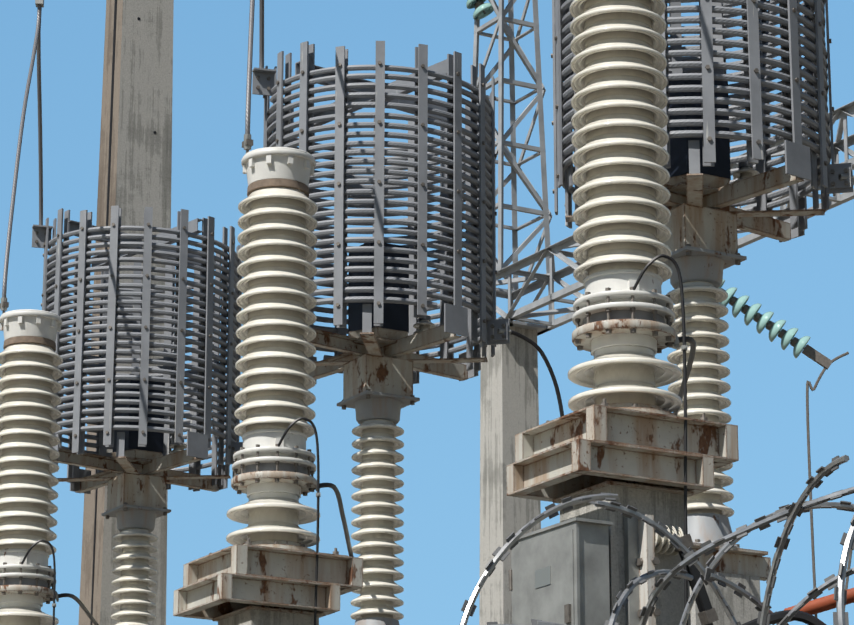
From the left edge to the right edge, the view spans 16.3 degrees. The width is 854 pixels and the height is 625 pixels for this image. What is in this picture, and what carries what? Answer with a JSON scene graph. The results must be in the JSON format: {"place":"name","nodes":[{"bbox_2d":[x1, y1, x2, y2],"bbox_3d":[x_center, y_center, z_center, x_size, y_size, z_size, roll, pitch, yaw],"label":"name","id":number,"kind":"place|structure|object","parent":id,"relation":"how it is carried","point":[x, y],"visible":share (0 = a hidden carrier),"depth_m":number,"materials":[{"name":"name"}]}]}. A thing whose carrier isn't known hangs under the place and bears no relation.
{"place":"outdoors","nodes":[
{"label":"outdoors","id":0,"kind":"place"},
{"bbox_2d":[35,0,43,7],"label":"jumper clamp","id":1,"kind":"object","parent":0,"point":[39,2],"visible":1,"depth_m":19.58,"materials":[{"name":"grey metal"}]},
{"bbox_2d":[0,0,853,624],"label":"sky","id":2,"kind":"structure","parent":0,"point":[807,280],"materials":[{"name":"blue"}]},
{"bbox_2d":[479,318,549,624],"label":"gantry column","id":3,"kind":"structure","parent":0,"point":[509,405],"depth_m":28.55,"materials":[{"name":"grey concrete"}]},
{"bbox_2d":[496,101,853,335],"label":"gantry girder","id":4,"kind":"object","parent":3,"relation":"on","point":[526,312],"visible":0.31,"depth_m":28.14,"materials":[{"name":"grey metal"}]},
{"bbox_2d":[465,0,551,293],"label":"lattice tower","id":5,"kind":"structure","parent":4,"relation":"on","point":[500,19],"depth_m":29.55,"materials":[{"name":"metal"}]},
{"bbox_2d":[466,0,493,19],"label":"glass insulator string","id":6,"kind":"object","parent":5,"relation":"attached to","point":[482,10],"visible":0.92,"depth_m":29.92,"materials":[{"name":"teal glass"}]},
{"bbox_2d":[719,279,832,369],"bbox_3d":[2.950,-0.132,29.151,1.985,1.412,0.254,0,-16,-1],"label":"glass insulator string","id":7,"kind":"object","parent":4,"relation":"attached to","point":[763,321],"visible":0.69,"depth_m":29.01,"materials":[{"name":"teal glass"}]},
{"bbox_2d":[806,352,848,617],"bbox_3d":[3.886,2.124,28.523,0.442,3.632,0.024,0,-16,-1],"label":"dropper","id":8,"kind":"object","parent":7,"relation":"hanging from","point":[808,384],"visible":0.94,"depth_m":28.74,"materials":[{"name":"metal"}]},
{"bbox_2d":[784,588,853,621],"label":"fence pipe","id":9,"kind":"object","parent":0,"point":[820,605],"visible":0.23,"depth_m":7.35,"materials":[{"name":"orange metal"}]},
{"bbox_2d":[844,549,851,610],"bbox_3d":[1.739,0.924,12.176,0.169,0.939,0.010,0,-16,-1],"label":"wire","id":10,"kind":"object","parent":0,"point":[848,567],"depth_m":12.14,"materials":[{"name":"metal"}]},
{"label":"ground","id":11,"kind":"structure","parent":0,"visible":0},
{"bbox_2d":[78,0,173,624],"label":"concrete pole","id":12,"kind":"object","parent":11,"relation":"on","point":[135,166],"visible":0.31,"depth_m":21.38,"materials":[{"name":"grey concrete"}]},
{"bbox_2d":[101,502,170,624],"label":"post insulator","id":13,"kind":"object","parent":11,"relation":"on","point":[134,570],"visible":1,"depth_m":19.23,"materials":[{"name":"ceramic"}]},
{"bbox_2d":[50,591,98,624],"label":"cable","id":14,"kind":"object","parent":13,"relation":"attached to","point":[82,606],"visible":0.88,"depth_m":17.63,"materials":[{"name":"black rubber"}]},
{"bbox_2d":[32,205,242,510],"bbox_3d":[-1.883,0.367,19.672,1.461,1.931,1.336,0,-16,-1],"label":"line trap","id":15,"kind":"object","parent":13,"relation":"on","point":[141,426],"visible":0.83,"depth_m":19.28,"materials":[{"name":"grey metal"}]},
{"bbox_2d":[37,6,42,224],"bbox_3d":[-2.555,-2.363,20.001,0.038,3.842,0.590,0,-16,-1],"label":"cable","id":16,"kind":"object","parent":15,"relation":"attached to","point":[40,148],"visible":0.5,"depth_m":19.69,"materials":[{"name":"grey metal"}]},
{"bbox_2d":[173,538,362,624],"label":"steel support base","id":17,"kind":"object","parent":11,"relation":"on","point":[247,583],"visible":1,"depth_m":14.21,"materials":[{"name":"white paint"}]},
{"bbox_2d":[226,139,319,551],"bbox_3d":[-0.746,0.174,14.735,0.455,2.119,0.455,0,-16,-1],"label":"coupling capacitor","id":18,"kind":"object","parent":17,"relation":"on","point":[276,301],"visible":0.94,"depth_m":14.62,"materials":[{"name":"ceramic"}]},
{"bbox_2d":[244,0,254,149],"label":"cable","id":19,"kind":"object","parent":18,"relation":"on","point":[247,134],"visible":0.92,"depth_m":15.13,"materials":[{"name":"grey metal"}]},
{"bbox_2d":[278,417,320,624],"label":"earth lead","id":20,"kind":"object","parent":17,"relation":"on","point":[318,494],"visible":1,"depth_m":14.32,"materials":[{"name":"black"}]},
{"bbox_2d":[337,389,419,624],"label":"post insulator","id":21,"kind":"object","parent":11,"relation":"on","point":[377,482],"visible":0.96,"depth_m":16.37,"materials":[{"name":"ceramic"}]},
{"bbox_2d":[308,480,353,556],"bbox_3d":[-0.440,1.111,15.421,0.128,0.145,1.839,-1,-16,5],"label":"cable","id":22,"kind":"object","parent":21,"relation":"attached to","point":[341,510],"visible":0.6,"depth_m":15.24,"materials":[{"name":"black"}]},
{"bbox_2d":[252,41,510,399],"bbox_3d":[-0.264,-0.438,16.866,1.461,1.931,1.344,0,-16,-1],"label":"line trap","id":23,"kind":"object","parent":21,"relation":"on","point":[384,293],"visible":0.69,"depth_m":16.48,"materials":[{"name":"grey metal"}]},
{"bbox_2d":[259,0,263,67],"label":"cable","id":24,"kind":"object","parent":23,"relation":"attached to","point":[261,33],"visible":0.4,"depth_m":16.96,"materials":[{"name":"grey metal"}]},
{"bbox_2d":[497,328,563,416],"bbox_3d":[0.603,0.697,16.448,0.460,1.219,0.054,8,-18,-26],"label":"cable","id":25,"kind":"object","parent":23,"relation":"attached to","point":[540,351],"visible":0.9,"depth_m":16.57,"materials":[{"name":"black rubber"}]},
{"bbox_2d":[506,398,738,624],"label":"support pedestal","id":26,"kind":"object","parent":11,"relation":"on","point":[633,458],"visible":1,"depth_m":11.62,"materials":[{"name":"white paint"}]},
{"bbox_2d":[509,517,612,624],"bbox_3d":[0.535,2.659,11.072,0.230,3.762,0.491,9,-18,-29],"label":"control box","id":27,"kind":"object","parent":26,"relation":"attached to","point":[558,573],"visible":0.94,"depth_m":11.39,"materials":[{"name":"metal"}]},
{"bbox_2d":[568,0,681,415],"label":"coupling capacitor","id":28,"kind":"object","parent":26,"relation":"on","point":[623,332],"visible":0.94,"depth_m":12.02,"materials":[{"name":"ceramic"}]},
{"bbox_2d":[633,254,687,624],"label":"cable","id":29,"kind":"object","parent":26,"relation":"attached to","point":[684,347],"visible":0.92,"depth_m":11.73,"materials":[{"name":"black"}]},
{"bbox_2d":[623,514,718,624],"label":"fuse and earth switch","id":30,"kind":"object","parent":26,"relation":"attached to","point":[644,542],"visible":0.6,"depth_m":11.49,"materials":[{"name":"white paint"}]},
{"bbox_2d":[663,244,770,624],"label":"post insulator","id":31,"kind":"object","parent":11,"relation":"on","point":[709,512],"visible":0.67,"depth_m":13.77,"materials":[{"name":"ceramic"}]},
{"bbox_2d":[665,335,695,415],"bbox_3d":[1.096,0.375,12.854,0.128,0.145,1.839,-1,-16,5],"label":"cable","id":32,"kind":"object","parent":31,"relation":"attached to","point":[690,340],"visible":0.5,"depth_m":12.27,"materials":[{"name":"black rubber"}]},
{"bbox_2d":[551,0,853,253],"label":"line trap","id":33,"kind":"object","parent":31,"relation":"on","point":[708,195],"visible":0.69,"depth_m":13.91,"materials":[{"name":"grey metal"}]},
{"bbox_2d":[838,174,853,181],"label":"trap lead","id":34,"kind":"object","parent":33,"relation":"attached to","point":[842,177],"visible":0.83,"depth_m":13.95,"materials":[{"name":"black metal"}]},
{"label":"fence wall","id":35,"kind":"object","parent":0,"visible":0},
{"bbox_2d":[460,455,853,624],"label":"razor wire","id":36,"kind":"object","parent":35,"relation":"attached to","point":[788,513],"visible":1,"depth_m":7.00,"materials":[{"name":"grey metal"}]},
{"bbox_2d":[742,610,825,624],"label":"cable","id":37,"kind":"object","parent":36,"relation":"attached to","point":[799,616],"visible":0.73,"depth_m":7.21,"materials":[{"name":"black plastic"}]},
{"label":"capacitor support","id":38,"kind":"object","parent":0,"visible":0},
{"bbox_2d":[0,301,62,624],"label":"coupling capacitor","id":39,"kind":"object","parent":38,"relation":"on","point":[31,359],"visible":0.98,"depth_m":17.45,"materials":[{"name":"ceramic"}]},
{"bbox_2d":[1,5,40,310],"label":"cable","id":40,"kind":"object","parent":39,"relation":"attached to","point":[8,242],"visible":0.96,"depth_m":18.40,"materials":[{"name":"grey metal"}]},
{"bbox_2d":[21,539,55,624],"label":"earth lead","id":41,"kind":"object","parent":38,"relation":"on","point":[54,566],"visible":0.98,"depth_m":17.19,"materials":[{"name":"black"}]}
]}

